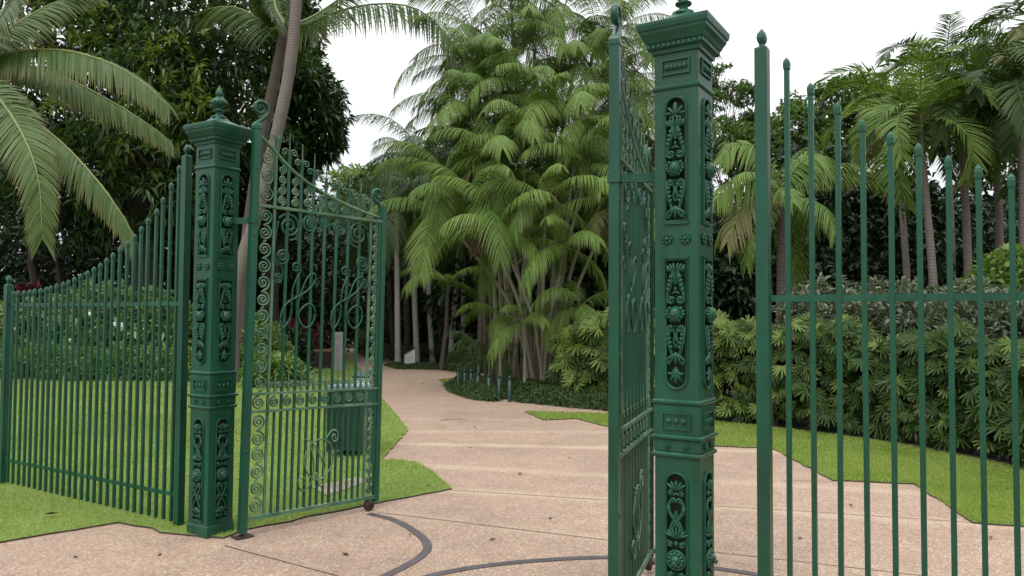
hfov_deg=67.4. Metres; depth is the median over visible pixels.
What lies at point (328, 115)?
mango tree
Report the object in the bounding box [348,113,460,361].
grove palm
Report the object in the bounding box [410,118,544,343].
grove palm
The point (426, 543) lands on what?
gate track
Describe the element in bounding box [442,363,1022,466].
flower bed
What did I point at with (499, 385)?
bollard
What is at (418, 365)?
ground cover
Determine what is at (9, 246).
wood
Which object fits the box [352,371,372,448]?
leaflet box
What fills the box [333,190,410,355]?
grove palm
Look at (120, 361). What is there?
shrub
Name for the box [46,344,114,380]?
shrub
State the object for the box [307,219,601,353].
wood
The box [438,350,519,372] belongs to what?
ground cover
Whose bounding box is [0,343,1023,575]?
path
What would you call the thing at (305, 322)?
cordyline
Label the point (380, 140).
grove palm
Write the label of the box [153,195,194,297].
shaded tree
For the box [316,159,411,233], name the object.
rain tree
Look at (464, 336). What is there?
young palm
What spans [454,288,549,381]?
young palm
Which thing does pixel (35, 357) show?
shrub
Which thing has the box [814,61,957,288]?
manila palm
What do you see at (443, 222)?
clump palm
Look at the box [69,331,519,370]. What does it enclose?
ground
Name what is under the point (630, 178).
gate leaf
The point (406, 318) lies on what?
grove palm
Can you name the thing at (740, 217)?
feather palm
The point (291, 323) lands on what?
cordyline
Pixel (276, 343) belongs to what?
garden shrub
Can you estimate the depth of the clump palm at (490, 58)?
18.41 m
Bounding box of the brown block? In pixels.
[310,349,330,368]
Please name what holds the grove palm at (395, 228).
on the ground at (423, 359)
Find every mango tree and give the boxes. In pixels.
[0,0,332,357]
[218,0,359,329]
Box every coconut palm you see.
[0,0,178,262]
[160,0,466,363]
[235,0,301,382]
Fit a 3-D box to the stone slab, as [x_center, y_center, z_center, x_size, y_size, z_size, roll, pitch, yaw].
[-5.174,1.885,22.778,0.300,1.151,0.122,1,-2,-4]
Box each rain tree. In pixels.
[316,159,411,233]
[712,62,754,191]
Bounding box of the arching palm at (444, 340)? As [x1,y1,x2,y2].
[399,266,481,369]
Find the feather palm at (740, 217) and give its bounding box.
[713,140,887,382]
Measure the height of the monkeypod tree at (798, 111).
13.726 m
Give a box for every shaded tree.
[9,180,118,338]
[62,199,167,344]
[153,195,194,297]
[167,163,285,257]
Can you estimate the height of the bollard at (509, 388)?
0.520 m
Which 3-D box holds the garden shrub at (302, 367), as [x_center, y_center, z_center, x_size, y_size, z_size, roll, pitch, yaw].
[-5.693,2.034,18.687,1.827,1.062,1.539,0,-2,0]
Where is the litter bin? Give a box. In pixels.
[326,383,371,454]
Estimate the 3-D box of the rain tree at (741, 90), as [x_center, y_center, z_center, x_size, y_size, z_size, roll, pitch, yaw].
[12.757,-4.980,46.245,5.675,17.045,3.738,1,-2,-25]
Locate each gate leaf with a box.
[231,100,386,540]
[607,3,654,575]
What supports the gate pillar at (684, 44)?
on the path
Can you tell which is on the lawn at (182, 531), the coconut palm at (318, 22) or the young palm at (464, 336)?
the coconut palm at (318, 22)
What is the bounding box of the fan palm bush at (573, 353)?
[545,307,654,396]
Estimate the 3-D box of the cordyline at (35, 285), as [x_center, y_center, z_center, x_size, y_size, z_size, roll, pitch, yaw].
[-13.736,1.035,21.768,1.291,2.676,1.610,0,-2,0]
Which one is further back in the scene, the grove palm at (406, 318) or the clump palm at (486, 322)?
the grove palm at (406, 318)
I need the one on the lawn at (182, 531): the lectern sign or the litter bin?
the litter bin
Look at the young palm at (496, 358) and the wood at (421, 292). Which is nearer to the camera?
the young palm at (496, 358)
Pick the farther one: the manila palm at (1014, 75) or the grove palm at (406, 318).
the grove palm at (406, 318)
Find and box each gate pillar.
[183,85,251,538]
[636,0,729,575]
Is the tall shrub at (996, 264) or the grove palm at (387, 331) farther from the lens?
the grove palm at (387, 331)
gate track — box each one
[366,513,431,575]
[423,555,756,575]
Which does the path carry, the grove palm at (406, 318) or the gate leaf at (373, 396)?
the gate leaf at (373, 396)
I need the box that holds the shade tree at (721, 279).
[713,166,1017,321]
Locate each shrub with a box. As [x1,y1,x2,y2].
[0,276,277,375]
[0,340,30,379]
[13,340,74,379]
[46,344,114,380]
[87,341,156,380]
[120,342,189,380]
[162,345,191,381]
[236,347,305,387]
[240,321,293,355]
[240,344,258,374]
[261,350,313,382]
[278,326,318,373]
[772,272,883,399]
[822,275,947,372]
[873,275,1023,340]
[954,283,1023,340]
[956,243,1023,338]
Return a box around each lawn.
[0,357,451,542]
[525,411,1023,526]
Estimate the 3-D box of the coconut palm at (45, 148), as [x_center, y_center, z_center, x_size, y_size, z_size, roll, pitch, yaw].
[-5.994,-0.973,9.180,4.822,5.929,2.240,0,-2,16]
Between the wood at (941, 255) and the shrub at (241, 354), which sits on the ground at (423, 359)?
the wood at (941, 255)
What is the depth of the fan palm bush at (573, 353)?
14.78 m
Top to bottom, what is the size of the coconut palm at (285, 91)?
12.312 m
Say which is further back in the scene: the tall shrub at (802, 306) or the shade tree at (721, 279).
the shade tree at (721, 279)
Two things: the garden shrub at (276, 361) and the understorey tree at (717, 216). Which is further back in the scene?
the understorey tree at (717, 216)
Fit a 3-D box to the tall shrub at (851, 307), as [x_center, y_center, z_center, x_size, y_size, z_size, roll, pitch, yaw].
[5.788,0.978,11.901,2.331,2.379,1.485,1,-2,-26]
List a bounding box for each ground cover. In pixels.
[351,326,389,350]
[358,340,456,362]
[384,361,438,369]
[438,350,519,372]
[441,373,505,401]
[494,377,654,410]
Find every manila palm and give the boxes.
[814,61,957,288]
[821,36,1021,308]
[868,38,1023,277]
[871,10,1023,318]
[900,41,1023,247]
[923,25,1023,246]
[953,0,1023,86]
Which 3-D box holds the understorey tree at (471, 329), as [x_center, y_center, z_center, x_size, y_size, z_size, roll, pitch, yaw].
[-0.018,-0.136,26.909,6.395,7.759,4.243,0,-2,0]
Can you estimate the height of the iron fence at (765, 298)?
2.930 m
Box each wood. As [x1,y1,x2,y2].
[0,94,1017,347]
[0,186,394,357]
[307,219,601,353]
[581,182,1018,370]
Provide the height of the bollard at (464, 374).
0.520 m
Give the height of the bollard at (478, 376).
0.520 m
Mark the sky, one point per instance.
(817, 37)
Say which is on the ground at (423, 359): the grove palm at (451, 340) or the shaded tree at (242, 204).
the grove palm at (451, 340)
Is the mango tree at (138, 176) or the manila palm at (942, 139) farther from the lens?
the mango tree at (138, 176)
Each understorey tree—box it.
[421,192,596,365]
[484,141,654,335]
[567,115,728,312]
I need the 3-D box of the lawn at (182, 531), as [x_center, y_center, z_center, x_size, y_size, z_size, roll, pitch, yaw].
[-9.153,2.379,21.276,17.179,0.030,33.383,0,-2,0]
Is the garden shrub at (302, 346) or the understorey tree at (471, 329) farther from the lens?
the understorey tree at (471, 329)
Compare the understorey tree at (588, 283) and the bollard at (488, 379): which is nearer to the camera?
the bollard at (488, 379)
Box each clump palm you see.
[363,71,654,381]
[388,0,722,380]
[408,73,552,380]
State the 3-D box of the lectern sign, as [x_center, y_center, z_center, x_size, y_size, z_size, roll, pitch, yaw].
[-3.429,2.285,25.617,0.390,0.595,0.340,1,-2,-8]
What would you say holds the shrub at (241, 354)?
on the lawn at (182, 531)
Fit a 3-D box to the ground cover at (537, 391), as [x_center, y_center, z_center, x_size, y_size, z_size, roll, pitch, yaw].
[1.080,2.269,15.148,6.186,0.858,2.560,-2,-3,44]
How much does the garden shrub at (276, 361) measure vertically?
1.247 m
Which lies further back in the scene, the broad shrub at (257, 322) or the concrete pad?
the broad shrub at (257, 322)
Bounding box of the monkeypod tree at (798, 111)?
[712,68,941,191]
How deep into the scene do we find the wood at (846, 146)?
34.76 m
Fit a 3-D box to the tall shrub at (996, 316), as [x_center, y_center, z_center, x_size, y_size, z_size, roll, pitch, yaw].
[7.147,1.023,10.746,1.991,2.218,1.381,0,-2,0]
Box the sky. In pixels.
[0,0,1023,296]
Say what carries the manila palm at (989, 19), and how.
on the flower bed
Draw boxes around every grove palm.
[323,193,401,340]
[326,174,458,361]
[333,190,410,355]
[339,152,449,344]
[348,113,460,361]
[354,179,470,362]
[365,156,442,356]
[366,125,439,338]
[377,155,437,338]
[398,127,536,355]
[399,182,457,340]
[403,157,495,348]
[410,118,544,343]
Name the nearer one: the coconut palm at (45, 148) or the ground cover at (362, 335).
the coconut palm at (45, 148)
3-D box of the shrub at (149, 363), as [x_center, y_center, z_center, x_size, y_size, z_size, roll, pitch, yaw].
[-8.785,1.939,19.000,1.924,1.206,1.484,0,-2,0]
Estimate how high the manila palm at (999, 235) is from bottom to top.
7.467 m
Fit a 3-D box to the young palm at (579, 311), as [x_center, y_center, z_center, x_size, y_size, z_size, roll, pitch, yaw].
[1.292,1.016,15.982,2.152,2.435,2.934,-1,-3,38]
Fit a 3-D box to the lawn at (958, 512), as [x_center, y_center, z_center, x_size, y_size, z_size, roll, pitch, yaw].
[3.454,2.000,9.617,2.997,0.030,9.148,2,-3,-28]
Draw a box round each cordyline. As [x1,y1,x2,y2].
[1,278,44,341]
[275,317,304,340]
[298,318,330,348]
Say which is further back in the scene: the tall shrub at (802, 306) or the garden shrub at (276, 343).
the garden shrub at (276, 343)
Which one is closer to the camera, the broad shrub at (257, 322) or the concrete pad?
the concrete pad
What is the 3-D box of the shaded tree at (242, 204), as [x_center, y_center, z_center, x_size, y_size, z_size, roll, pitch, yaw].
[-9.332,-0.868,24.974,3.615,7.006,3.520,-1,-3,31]
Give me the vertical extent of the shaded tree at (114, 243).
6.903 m
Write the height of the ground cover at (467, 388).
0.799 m
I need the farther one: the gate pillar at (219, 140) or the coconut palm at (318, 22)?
the coconut palm at (318, 22)
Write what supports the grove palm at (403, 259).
on the ground at (423, 359)
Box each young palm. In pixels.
[443,331,506,372]
[448,338,522,381]
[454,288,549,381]
[484,304,574,382]
[525,280,608,351]
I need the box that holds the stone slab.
[334,332,342,370]
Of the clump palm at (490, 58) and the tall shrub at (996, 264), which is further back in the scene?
the clump palm at (490, 58)
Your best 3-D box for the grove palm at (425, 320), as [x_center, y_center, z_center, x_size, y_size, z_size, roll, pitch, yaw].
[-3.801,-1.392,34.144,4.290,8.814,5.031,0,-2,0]
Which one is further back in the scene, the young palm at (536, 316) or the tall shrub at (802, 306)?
the young palm at (536, 316)
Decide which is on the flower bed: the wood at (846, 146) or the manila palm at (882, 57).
the manila palm at (882, 57)
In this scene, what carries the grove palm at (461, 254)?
on the ground at (423, 359)
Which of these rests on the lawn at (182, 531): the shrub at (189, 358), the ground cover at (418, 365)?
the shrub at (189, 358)
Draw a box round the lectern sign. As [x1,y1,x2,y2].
[403,348,414,363]
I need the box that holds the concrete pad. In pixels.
[312,477,365,495]
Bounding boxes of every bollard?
[457,368,459,382]
[463,369,466,381]
[476,371,479,382]
[487,373,490,387]
[497,374,500,397]
[508,376,511,401]
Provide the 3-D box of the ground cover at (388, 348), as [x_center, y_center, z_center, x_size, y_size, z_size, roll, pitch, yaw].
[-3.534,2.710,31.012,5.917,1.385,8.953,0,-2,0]
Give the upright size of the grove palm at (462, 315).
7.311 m
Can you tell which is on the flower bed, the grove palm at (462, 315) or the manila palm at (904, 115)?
the manila palm at (904, 115)
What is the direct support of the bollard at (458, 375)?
on the flower bed
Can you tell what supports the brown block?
on the lawn at (182, 531)
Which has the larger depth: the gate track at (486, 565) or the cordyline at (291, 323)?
the cordyline at (291, 323)
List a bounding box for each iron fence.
[0,144,191,525]
[754,29,1023,575]
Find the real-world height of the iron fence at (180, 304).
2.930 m
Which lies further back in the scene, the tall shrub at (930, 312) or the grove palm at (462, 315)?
the grove palm at (462, 315)
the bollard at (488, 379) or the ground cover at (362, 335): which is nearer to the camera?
the bollard at (488, 379)
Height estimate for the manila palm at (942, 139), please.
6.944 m
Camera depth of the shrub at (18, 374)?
19.08 m
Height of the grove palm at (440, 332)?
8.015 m

